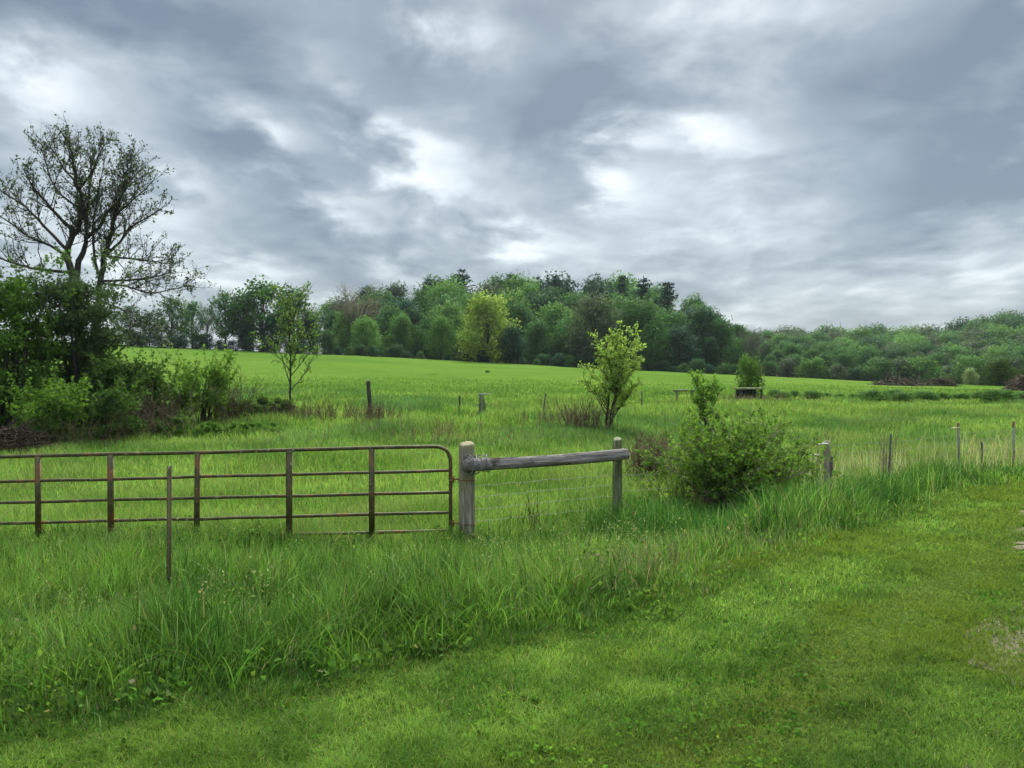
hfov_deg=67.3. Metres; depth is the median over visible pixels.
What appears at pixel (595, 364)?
shrub
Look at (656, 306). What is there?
broadleaf tree
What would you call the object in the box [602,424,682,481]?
dead weeds
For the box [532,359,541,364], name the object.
shrub
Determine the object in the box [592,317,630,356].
broadleaf tree
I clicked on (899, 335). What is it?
broadleaf tree
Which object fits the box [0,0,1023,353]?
sky
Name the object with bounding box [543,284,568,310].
broadleaf tree
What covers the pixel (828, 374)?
shrub
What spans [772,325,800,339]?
broadleaf tree
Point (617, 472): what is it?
wooden post
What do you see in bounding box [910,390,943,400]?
shrub
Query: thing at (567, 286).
broadleaf tree
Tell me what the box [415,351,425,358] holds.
shrub
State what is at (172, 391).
shrub
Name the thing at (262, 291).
broadleaf tree
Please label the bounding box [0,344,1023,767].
ground
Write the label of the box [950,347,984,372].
broadleaf tree
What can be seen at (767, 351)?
broadleaf tree
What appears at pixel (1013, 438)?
fence stake
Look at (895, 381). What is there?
brush pile
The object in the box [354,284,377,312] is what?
broadleaf tree
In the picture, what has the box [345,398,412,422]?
dead weeds
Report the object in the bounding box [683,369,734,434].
sapling
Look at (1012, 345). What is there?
broadleaf tree
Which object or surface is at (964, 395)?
shrub
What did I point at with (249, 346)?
shrub
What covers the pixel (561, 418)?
dead weeds
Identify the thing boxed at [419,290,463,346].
broadleaf tree
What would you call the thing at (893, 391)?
shrub
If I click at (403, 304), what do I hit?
broadleaf tree
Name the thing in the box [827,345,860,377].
broadleaf tree
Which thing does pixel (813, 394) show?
shrub
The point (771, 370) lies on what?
shrub
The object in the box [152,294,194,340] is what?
broadleaf tree
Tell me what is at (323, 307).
broadleaf tree
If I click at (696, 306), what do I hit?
broadleaf tree
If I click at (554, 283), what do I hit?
pine tree
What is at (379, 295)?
broadleaf tree
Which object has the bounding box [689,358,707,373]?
shrub
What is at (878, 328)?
broadleaf tree
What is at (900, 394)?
shrub
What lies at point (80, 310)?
dark evergreen
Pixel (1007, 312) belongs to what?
broadleaf tree
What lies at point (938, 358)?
broadleaf tree
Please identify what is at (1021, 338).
broadleaf tree
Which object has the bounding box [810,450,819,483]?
fence stake
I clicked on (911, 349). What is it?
broadleaf tree
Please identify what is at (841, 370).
shrub
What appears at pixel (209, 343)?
shrub
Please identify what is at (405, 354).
shrub
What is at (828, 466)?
fence post
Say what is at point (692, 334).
broadleaf tree
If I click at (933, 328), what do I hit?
broadleaf tree
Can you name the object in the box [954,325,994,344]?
broadleaf tree
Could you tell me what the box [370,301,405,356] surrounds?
broadleaf tree
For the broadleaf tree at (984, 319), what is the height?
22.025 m
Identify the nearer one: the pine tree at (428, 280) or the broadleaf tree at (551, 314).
the broadleaf tree at (551, 314)
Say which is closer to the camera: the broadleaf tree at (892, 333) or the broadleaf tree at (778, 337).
the broadleaf tree at (778, 337)
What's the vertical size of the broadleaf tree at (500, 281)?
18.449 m
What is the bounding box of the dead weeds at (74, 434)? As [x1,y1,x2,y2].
[25,409,128,450]
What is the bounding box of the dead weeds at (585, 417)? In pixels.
[539,396,618,429]
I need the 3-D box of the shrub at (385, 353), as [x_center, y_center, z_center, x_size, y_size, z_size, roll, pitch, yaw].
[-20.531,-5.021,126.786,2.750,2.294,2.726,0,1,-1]
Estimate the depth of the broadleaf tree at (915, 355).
179.46 m
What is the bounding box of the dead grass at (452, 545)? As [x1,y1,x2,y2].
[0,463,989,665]
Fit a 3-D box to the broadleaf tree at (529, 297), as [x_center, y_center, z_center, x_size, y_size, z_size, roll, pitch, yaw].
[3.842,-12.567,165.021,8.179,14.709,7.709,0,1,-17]
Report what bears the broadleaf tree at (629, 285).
on the ground at (260, 364)
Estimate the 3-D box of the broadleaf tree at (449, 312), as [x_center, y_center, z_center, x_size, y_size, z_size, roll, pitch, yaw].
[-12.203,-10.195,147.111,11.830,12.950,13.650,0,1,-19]
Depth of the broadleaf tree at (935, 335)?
277.17 m
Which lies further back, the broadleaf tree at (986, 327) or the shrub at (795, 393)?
the broadleaf tree at (986, 327)
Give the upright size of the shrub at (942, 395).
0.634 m
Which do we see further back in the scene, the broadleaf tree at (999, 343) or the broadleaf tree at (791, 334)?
the broadleaf tree at (791, 334)
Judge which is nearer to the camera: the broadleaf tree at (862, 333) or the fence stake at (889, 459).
the fence stake at (889, 459)
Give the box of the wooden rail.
[462,449,629,471]
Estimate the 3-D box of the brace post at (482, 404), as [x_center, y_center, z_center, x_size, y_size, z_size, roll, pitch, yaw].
[-1.190,0.987,32.018,0.581,1.184,0.400,0,1,0]
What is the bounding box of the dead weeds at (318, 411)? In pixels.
[244,395,374,423]
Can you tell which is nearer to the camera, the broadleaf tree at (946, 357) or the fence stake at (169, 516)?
the fence stake at (169, 516)
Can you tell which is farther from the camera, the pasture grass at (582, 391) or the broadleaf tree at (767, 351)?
the broadleaf tree at (767, 351)
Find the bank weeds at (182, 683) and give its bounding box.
[0,461,1023,724]
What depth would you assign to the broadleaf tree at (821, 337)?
270.08 m
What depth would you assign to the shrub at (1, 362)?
26.07 m
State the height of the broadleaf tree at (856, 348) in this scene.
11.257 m
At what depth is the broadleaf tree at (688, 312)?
157.24 m
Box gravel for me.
[951,512,1023,765]
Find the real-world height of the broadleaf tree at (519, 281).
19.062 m
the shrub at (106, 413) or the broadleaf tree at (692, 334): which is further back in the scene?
the broadleaf tree at (692, 334)
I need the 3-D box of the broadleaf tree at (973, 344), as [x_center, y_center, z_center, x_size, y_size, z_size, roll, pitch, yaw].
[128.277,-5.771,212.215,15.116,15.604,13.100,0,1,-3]
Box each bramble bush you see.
[624,438,727,508]
[636,396,855,513]
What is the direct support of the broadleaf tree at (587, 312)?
on the ground at (260, 364)
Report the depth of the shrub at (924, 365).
147.70 m
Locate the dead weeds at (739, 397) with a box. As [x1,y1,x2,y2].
[681,392,823,401]
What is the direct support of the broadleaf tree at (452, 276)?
on the ground at (260, 364)
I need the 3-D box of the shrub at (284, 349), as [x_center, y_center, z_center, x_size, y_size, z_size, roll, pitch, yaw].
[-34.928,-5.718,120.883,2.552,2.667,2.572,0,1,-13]
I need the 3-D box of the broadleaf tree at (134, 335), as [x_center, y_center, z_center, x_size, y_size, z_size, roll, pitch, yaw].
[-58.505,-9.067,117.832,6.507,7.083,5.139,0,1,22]
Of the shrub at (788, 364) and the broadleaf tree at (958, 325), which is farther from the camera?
the broadleaf tree at (958, 325)
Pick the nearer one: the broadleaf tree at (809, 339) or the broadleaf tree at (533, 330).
the broadleaf tree at (533, 330)
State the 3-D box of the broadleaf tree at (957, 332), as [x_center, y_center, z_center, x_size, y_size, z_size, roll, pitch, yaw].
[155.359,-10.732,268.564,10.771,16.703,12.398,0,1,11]
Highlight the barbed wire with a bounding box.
[462,454,490,474]
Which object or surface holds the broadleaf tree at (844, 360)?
on the ground at (260, 364)
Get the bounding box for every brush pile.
[0,417,66,454]
[867,371,930,385]
[923,375,961,385]
[1002,373,1023,390]
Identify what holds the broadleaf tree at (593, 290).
on the ground at (260, 364)
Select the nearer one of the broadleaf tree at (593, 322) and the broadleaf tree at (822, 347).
the broadleaf tree at (593, 322)
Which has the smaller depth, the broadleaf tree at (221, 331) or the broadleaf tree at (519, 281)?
the broadleaf tree at (221, 331)
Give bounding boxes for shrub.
[0,248,77,428]
[0,307,23,412]
[0,366,96,442]
[54,373,150,441]
[71,339,171,427]
[109,413,203,437]
[125,331,136,345]
[126,356,211,424]
[134,334,152,346]
[148,334,166,347]
[161,342,243,421]
[163,335,183,347]
[176,333,190,347]
[188,331,208,348]
[198,332,214,348]
[198,420,283,434]
[211,340,227,349]
[212,399,262,420]
[225,339,242,350]
[241,336,257,351]
[256,343,272,351]
[256,394,297,415]
[283,340,295,352]
[294,342,312,353]
[334,347,342,354]
[343,346,356,355]
[353,344,367,355]
[366,346,380,356]
[379,347,394,357]
[389,344,404,357]
[401,351,414,357]
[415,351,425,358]
[462,353,473,361]
[476,350,492,361]
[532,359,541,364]
[535,354,552,365]
[547,352,566,366]
[562,354,578,366]
[572,354,590,367]
[592,358,601,368]
[639,356,657,370]
[654,360,671,371]
[669,366,677,371]
[677,363,689,372]
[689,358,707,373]
[704,364,716,373]
[716,363,731,374]
[729,364,743,374]
[734,352,765,393]
[760,360,780,376]
[767,357,801,377]
[767,389,778,394]
[772,391,789,397]
[790,390,800,396]
[791,356,830,378]
[798,390,826,399]
[815,366,832,378]
[828,363,850,379]
[846,367,863,380]
[851,365,886,381]
[853,357,900,381]
[855,389,889,402]
[877,356,917,379]
[881,388,910,397]
[883,391,915,401]
[893,356,945,382]
[903,366,926,382]
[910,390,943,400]
[935,392,953,400]
[937,364,960,384]
[946,353,999,385]
[954,392,972,399]
[961,367,979,384]
[970,391,983,398]
[975,388,1004,402]
[979,355,1020,385]
[989,355,1023,385]
[991,389,1017,401]
[1010,391,1023,400]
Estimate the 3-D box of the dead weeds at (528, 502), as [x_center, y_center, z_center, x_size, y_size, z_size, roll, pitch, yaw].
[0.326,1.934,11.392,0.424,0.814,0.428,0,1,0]
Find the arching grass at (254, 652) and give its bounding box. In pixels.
[0,565,606,708]
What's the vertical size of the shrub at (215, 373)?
3.164 m
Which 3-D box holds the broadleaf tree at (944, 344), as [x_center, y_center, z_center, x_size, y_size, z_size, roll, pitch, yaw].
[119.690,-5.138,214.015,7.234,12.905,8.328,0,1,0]
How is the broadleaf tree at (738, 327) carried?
on the ground at (260, 364)
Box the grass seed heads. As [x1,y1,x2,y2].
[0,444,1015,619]
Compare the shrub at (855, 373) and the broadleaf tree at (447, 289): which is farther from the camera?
the broadleaf tree at (447, 289)
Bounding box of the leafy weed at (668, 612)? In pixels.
[627,597,686,623]
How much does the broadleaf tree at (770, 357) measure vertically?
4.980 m
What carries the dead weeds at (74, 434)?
on the ground at (260, 364)
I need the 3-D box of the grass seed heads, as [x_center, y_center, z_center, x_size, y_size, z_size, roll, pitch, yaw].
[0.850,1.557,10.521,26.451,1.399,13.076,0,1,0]
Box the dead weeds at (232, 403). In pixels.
[175,369,270,423]
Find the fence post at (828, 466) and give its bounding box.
[818,441,832,487]
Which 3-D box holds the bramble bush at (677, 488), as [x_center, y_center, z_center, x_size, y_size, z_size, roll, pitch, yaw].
[2.871,1.616,13.304,2.066,1.379,1.836,0,1,0]
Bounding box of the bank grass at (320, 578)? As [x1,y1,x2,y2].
[0,454,1023,736]
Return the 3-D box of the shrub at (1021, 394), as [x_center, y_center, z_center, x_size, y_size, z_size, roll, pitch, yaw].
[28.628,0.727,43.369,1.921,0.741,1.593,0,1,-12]
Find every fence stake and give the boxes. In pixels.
[166,466,171,590]
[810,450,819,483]
[888,433,891,475]
[951,423,959,461]
[981,441,983,460]
[1012,421,1014,463]
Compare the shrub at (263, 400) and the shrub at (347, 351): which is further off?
the shrub at (347, 351)
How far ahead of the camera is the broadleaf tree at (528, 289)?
175.50 m
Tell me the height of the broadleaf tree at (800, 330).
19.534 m
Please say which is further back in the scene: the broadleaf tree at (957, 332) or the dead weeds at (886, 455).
the broadleaf tree at (957, 332)
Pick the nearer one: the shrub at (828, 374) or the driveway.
the driveway
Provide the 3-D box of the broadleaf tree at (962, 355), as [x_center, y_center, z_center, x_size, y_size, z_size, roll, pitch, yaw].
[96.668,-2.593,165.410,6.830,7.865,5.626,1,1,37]
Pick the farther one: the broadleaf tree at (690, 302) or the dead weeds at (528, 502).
the broadleaf tree at (690, 302)
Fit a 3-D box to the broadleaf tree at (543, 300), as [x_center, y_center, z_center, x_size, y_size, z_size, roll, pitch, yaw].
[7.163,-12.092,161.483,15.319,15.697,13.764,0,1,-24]
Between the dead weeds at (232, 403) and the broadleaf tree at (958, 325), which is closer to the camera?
the dead weeds at (232, 403)
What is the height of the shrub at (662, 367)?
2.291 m
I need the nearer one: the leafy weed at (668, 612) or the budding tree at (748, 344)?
the leafy weed at (668, 612)
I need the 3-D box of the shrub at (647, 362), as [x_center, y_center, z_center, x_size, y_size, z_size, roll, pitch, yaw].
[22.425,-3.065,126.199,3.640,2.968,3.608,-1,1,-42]
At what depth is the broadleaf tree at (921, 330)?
284.52 m
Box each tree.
[0,111,215,414]
[109,305,147,345]
[136,311,160,343]
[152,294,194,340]
[178,297,208,341]
[196,300,218,334]
[199,286,243,348]
[223,290,268,341]
[225,272,302,348]
[235,320,253,348]
[249,280,322,400]
[255,313,286,351]
[272,283,323,341]
[295,310,321,353]
[313,296,337,350]
[317,328,338,354]
[319,295,358,345]
[321,311,345,352]
[325,280,385,355]
[331,307,367,354]
[347,315,388,355]
[349,286,398,322]
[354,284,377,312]
[354,296,389,344]
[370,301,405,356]
[372,279,409,302]
[374,295,421,344]
[383,312,416,357]
[399,283,434,328]
[401,307,426,358]
[411,312,453,359]
[413,274,451,309]
[413,276,477,326]
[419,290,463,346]
[421,278,434,308]
[422,313,459,359]
[424,297,468,359]
[442,273,467,295]
[451,269,476,302]
[452,316,498,361]
[453,288,521,362]
[458,294,483,326]
[462,279,510,306]
[479,272,511,293]
[490,286,539,349]
[495,323,529,363]
[499,299,536,363]
[502,270,544,315]
[503,274,515,286]
[516,280,541,303]
[518,288,564,357]
[521,290,540,356]
[521,318,558,364]
[524,300,587,365]
[536,269,582,307]
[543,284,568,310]
[543,313,607,366]
[548,275,566,313]
[559,288,637,367]
[561,290,591,338]
[562,301,615,362]
[575,279,623,333]
[578,273,616,298]
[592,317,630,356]
[601,292,638,346]
[603,270,638,295]
[610,293,676,370]
[612,309,655,346]
[613,282,660,304]
[616,276,628,298]
[627,276,662,305]
[639,324,674,370]
[640,299,665,315]
[648,282,677,310]
[648,291,676,310]
[652,305,694,370]
[655,281,683,313]
[658,322,707,372]
[672,306,701,351]
[673,318,711,359]
[676,291,708,313]
[682,304,723,373]
[687,302,717,328]
[700,336,720,373]
[702,315,742,372]
[712,309,725,321]
[719,334,751,370]
[729,324,752,344]
[731,327,772,370]
[750,346,760,364]
[756,340,775,364]
[759,338,776,356]
[761,330,776,343]
[762,354,778,373]
[769,331,796,346]
[769,349,785,372]
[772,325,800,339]
[772,339,795,359]
[778,334,808,346]
[780,340,806,371]
[785,354,802,376]
[789,326,807,335]
[790,330,805,338]
[792,332,815,346]
[801,346,824,376]
[803,340,834,367]
[807,328,832,344]
[811,322,850,334]
[811,352,836,375]
[820,327,846,340]
[826,341,848,365]
[827,336,852,344]
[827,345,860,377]
[834,351,855,379]
[836,331,862,341]
[837,337,865,348]
[838,327,860,335]
[842,324,882,340]
[846,342,865,367]
[850,322,890,336]
[850,344,889,369]
[852,335,878,347]
[854,335,889,351]
[857,343,879,349]
[870,332,894,343]
[873,349,894,357]
[876,336,900,345]
[881,340,906,354]
[882,346,922,359]
[883,325,907,338]
[885,333,934,352]
[886,341,927,357]
[889,328,927,341]
[893,322,942,337]
[901,355,917,371]
[905,350,928,359]
[914,341,956,367]
[917,332,946,347]
[922,352,946,373]
[923,323,940,332]
[924,349,954,365]
[926,330,943,339]
[933,331,963,343]
[935,343,950,352]
[938,342,974,363]
[940,316,973,332]
[943,339,968,347]
[945,330,965,341]
[949,354,966,381]
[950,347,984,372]
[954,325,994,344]
[960,335,991,353]
[961,317,991,334]
[965,322,999,333]
[969,331,999,345]
[972,312,996,326]
[974,342,1016,356]
[975,355,997,375]
[977,334,1016,354]
[980,321,1017,340]
[983,344,1013,359]
[987,311,1016,326]
[995,309,1022,318]
[995,310,1023,326]
[996,315,1023,333]
[999,327,1023,345]
[1002,339,1023,354]
[1007,345,1023,358]
[1008,324,1023,343]
[1011,335,1023,346]
[1011,354,1023,365]
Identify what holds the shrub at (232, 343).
on the ground at (260, 364)
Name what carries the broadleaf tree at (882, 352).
on the ground at (260, 364)
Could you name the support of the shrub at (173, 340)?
on the ground at (260, 364)
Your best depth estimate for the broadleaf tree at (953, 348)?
199.44 m
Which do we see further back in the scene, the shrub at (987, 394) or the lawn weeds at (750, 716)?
the shrub at (987, 394)
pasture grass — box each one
[0,385,1023,548]
[50,373,1022,406]
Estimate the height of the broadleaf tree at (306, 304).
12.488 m
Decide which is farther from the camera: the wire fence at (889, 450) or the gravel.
the wire fence at (889, 450)
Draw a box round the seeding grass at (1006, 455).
[788,427,1023,487]
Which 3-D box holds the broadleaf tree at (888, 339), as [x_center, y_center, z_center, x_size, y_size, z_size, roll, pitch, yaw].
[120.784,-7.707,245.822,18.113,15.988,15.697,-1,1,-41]
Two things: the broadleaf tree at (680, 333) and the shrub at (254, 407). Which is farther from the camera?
the broadleaf tree at (680, 333)
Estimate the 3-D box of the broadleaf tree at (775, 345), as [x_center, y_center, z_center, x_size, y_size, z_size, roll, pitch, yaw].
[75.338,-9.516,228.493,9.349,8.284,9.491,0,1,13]
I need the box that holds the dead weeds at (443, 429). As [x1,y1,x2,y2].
[272,415,547,447]
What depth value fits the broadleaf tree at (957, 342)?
235.35 m
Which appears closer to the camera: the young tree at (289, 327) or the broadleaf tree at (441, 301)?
the young tree at (289, 327)
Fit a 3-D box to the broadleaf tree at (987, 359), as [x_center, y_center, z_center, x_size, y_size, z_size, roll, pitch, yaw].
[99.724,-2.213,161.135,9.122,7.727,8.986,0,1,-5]
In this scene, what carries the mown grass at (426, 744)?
on the ground at (260, 364)
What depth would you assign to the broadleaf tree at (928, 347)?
195.81 m
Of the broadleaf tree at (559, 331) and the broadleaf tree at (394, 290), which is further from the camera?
the broadleaf tree at (394, 290)
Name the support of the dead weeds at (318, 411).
on the ground at (260, 364)
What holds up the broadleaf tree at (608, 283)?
on the ground at (260, 364)
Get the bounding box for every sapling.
[577,320,646,427]
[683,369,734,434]
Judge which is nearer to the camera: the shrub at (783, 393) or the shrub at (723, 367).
the shrub at (783, 393)
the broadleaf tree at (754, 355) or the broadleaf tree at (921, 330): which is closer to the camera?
the broadleaf tree at (754, 355)
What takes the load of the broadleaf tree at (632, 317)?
on the ground at (260, 364)
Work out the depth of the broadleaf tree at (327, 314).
177.43 m
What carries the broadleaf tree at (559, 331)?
on the ground at (260, 364)
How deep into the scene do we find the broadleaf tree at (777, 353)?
184.07 m
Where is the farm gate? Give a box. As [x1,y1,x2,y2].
[0,445,458,541]
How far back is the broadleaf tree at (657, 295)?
180.18 m
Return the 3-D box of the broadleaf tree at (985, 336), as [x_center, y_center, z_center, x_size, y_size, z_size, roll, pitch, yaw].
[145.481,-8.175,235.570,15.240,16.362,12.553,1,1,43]
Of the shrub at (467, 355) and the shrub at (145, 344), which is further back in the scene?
the shrub at (467, 355)
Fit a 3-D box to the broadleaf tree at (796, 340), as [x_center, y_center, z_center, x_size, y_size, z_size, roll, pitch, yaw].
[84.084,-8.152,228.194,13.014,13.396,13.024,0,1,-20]
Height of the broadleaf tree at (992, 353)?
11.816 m
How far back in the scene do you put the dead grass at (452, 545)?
7.80 m
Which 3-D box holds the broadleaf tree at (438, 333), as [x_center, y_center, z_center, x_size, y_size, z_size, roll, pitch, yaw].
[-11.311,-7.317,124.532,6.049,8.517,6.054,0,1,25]
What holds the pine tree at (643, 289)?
on the ground at (260, 364)
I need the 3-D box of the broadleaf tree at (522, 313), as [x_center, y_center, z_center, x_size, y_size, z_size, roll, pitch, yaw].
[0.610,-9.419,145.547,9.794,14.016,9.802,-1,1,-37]
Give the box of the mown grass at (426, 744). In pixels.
[0,474,1023,767]
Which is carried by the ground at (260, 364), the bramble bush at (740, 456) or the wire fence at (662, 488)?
the bramble bush at (740, 456)
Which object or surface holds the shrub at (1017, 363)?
on the ground at (260, 364)
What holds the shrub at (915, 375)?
on the ground at (260, 364)
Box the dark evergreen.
[7,232,149,422]
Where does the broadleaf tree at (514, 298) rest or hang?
on the ground at (260, 364)
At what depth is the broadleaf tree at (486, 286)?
176.12 m
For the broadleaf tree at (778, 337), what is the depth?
251.83 m
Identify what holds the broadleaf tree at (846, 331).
on the ground at (260, 364)
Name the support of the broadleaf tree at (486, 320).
on the ground at (260, 364)
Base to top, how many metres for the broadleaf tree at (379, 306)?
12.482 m
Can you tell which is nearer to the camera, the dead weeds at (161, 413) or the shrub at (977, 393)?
the dead weeds at (161, 413)
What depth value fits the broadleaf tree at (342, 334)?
150.46 m
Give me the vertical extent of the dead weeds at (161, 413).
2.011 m
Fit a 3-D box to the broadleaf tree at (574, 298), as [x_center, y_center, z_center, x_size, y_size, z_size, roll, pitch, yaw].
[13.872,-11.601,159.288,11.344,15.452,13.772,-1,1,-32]
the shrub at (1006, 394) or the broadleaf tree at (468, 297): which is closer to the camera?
the shrub at (1006, 394)
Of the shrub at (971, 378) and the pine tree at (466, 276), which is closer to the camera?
the shrub at (971, 378)
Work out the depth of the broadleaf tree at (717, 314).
199.69 m
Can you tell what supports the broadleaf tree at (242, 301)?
on the ground at (260, 364)
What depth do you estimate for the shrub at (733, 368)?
123.66 m
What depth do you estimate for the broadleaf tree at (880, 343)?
225.12 m
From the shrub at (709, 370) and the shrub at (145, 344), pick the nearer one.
the shrub at (145, 344)
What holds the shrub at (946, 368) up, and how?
on the ground at (260, 364)
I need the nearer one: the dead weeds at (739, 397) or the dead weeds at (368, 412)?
the dead weeds at (368, 412)
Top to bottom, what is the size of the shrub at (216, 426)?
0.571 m
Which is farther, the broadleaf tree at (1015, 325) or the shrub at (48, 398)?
the broadleaf tree at (1015, 325)
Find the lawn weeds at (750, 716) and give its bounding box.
[0,492,1023,767]
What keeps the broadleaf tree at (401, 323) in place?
on the ground at (260, 364)
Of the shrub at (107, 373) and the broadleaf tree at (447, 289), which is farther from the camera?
the broadleaf tree at (447, 289)
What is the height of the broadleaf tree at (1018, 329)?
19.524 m
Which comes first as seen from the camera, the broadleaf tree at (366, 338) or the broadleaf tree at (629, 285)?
the broadleaf tree at (366, 338)
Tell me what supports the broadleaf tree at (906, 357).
on the ground at (260, 364)
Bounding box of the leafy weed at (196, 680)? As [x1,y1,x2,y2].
[154,668,234,700]
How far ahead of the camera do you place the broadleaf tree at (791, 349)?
190.81 m
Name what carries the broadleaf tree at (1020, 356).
on the ground at (260, 364)
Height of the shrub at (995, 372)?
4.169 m
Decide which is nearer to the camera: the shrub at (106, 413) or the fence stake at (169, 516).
the fence stake at (169, 516)
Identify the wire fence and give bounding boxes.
[475,475,616,529]
[622,458,818,504]
[830,434,956,478]
[960,430,1023,461]
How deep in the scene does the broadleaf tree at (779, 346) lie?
212.33 m
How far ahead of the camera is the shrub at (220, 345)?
119.39 m
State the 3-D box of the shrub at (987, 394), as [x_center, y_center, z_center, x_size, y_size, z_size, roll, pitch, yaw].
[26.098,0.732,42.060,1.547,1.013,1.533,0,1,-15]
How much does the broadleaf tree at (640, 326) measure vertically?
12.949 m
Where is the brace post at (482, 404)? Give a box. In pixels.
[478,393,489,415]
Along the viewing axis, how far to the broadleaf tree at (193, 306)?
125.46 m
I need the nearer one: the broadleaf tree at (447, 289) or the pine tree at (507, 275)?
the broadleaf tree at (447, 289)
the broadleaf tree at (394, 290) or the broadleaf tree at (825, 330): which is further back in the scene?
the broadleaf tree at (825, 330)
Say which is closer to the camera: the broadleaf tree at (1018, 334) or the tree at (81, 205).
the tree at (81, 205)
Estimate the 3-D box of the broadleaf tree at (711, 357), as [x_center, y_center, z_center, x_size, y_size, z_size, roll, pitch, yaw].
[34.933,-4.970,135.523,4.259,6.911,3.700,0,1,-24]
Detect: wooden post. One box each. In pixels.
[366,380,372,413]
[459,441,474,539]
[612,437,621,515]
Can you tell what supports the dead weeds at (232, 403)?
on the ground at (260, 364)
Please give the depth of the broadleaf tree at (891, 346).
208.68 m
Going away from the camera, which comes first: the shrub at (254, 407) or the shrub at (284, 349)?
the shrub at (254, 407)
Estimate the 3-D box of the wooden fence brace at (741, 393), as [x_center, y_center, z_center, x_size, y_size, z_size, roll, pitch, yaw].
[12.944,0.388,42.016,1.311,1.385,1.475,0,1,0]
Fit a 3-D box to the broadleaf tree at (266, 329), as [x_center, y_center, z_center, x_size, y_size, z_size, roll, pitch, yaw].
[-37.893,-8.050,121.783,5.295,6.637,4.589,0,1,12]
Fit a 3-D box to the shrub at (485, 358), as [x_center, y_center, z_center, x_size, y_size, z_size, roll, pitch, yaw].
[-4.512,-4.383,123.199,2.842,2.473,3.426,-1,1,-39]
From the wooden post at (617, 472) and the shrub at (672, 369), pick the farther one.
the shrub at (672, 369)
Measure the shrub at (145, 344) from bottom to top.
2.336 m
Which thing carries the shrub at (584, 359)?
on the ground at (260, 364)
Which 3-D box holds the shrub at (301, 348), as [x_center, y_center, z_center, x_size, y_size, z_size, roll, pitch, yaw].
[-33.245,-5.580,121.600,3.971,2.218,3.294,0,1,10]
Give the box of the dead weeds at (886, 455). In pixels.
[877,421,910,472]
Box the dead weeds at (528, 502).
[520,486,545,538]
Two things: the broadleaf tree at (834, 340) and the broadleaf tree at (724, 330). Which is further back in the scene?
the broadleaf tree at (834, 340)
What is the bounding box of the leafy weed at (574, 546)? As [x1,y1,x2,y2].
[556,537,644,552]
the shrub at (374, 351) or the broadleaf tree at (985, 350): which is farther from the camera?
the broadleaf tree at (985, 350)
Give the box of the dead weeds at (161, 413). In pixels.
[83,378,224,439]
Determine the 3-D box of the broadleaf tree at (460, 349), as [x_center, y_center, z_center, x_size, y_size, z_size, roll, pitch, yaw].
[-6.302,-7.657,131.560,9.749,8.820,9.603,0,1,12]
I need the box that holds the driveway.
[960,505,1023,767]
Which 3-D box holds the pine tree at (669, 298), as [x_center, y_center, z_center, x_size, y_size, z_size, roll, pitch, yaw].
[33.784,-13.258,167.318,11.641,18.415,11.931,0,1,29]
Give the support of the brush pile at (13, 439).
on the ground at (260, 364)
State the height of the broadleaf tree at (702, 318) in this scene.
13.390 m
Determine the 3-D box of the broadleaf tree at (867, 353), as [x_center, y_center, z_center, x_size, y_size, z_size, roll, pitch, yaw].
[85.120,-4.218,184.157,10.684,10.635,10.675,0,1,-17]
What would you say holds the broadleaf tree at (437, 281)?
on the ground at (260, 364)
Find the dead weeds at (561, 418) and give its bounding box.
[501,404,592,423]
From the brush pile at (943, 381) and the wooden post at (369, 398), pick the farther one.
the brush pile at (943, 381)
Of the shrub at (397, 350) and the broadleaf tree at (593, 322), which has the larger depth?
the broadleaf tree at (593, 322)
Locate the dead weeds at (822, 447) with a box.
[791,420,852,484]
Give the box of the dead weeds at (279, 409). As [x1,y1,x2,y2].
[250,398,332,418]
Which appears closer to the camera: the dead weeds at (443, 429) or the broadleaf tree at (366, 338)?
the dead weeds at (443, 429)
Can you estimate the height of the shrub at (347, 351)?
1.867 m
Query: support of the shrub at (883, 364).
on the ground at (260, 364)
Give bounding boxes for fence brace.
[673,389,695,400]
[733,379,764,398]
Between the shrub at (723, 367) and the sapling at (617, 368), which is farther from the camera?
the shrub at (723, 367)
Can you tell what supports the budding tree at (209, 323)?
on the ground at (260, 364)
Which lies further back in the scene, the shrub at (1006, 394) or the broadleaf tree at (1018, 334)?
the broadleaf tree at (1018, 334)
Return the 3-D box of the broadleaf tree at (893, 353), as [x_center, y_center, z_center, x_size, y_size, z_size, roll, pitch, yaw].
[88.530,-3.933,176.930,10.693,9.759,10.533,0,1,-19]
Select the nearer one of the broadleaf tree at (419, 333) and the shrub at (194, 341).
the shrub at (194, 341)
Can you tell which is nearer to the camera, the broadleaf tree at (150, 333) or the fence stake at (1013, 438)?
the fence stake at (1013, 438)
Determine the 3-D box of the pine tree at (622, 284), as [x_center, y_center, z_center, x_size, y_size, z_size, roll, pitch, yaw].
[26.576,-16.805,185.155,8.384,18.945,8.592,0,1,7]
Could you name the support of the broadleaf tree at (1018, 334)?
on the ground at (260, 364)
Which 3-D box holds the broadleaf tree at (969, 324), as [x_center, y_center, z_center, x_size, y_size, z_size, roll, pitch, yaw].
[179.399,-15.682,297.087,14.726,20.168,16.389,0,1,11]
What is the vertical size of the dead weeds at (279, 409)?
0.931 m
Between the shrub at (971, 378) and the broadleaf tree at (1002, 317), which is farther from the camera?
the broadleaf tree at (1002, 317)
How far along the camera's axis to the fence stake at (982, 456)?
18.20 m
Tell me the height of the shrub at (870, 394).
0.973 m
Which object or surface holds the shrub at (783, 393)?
on the ground at (260, 364)
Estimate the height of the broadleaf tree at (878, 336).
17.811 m
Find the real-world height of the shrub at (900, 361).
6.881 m

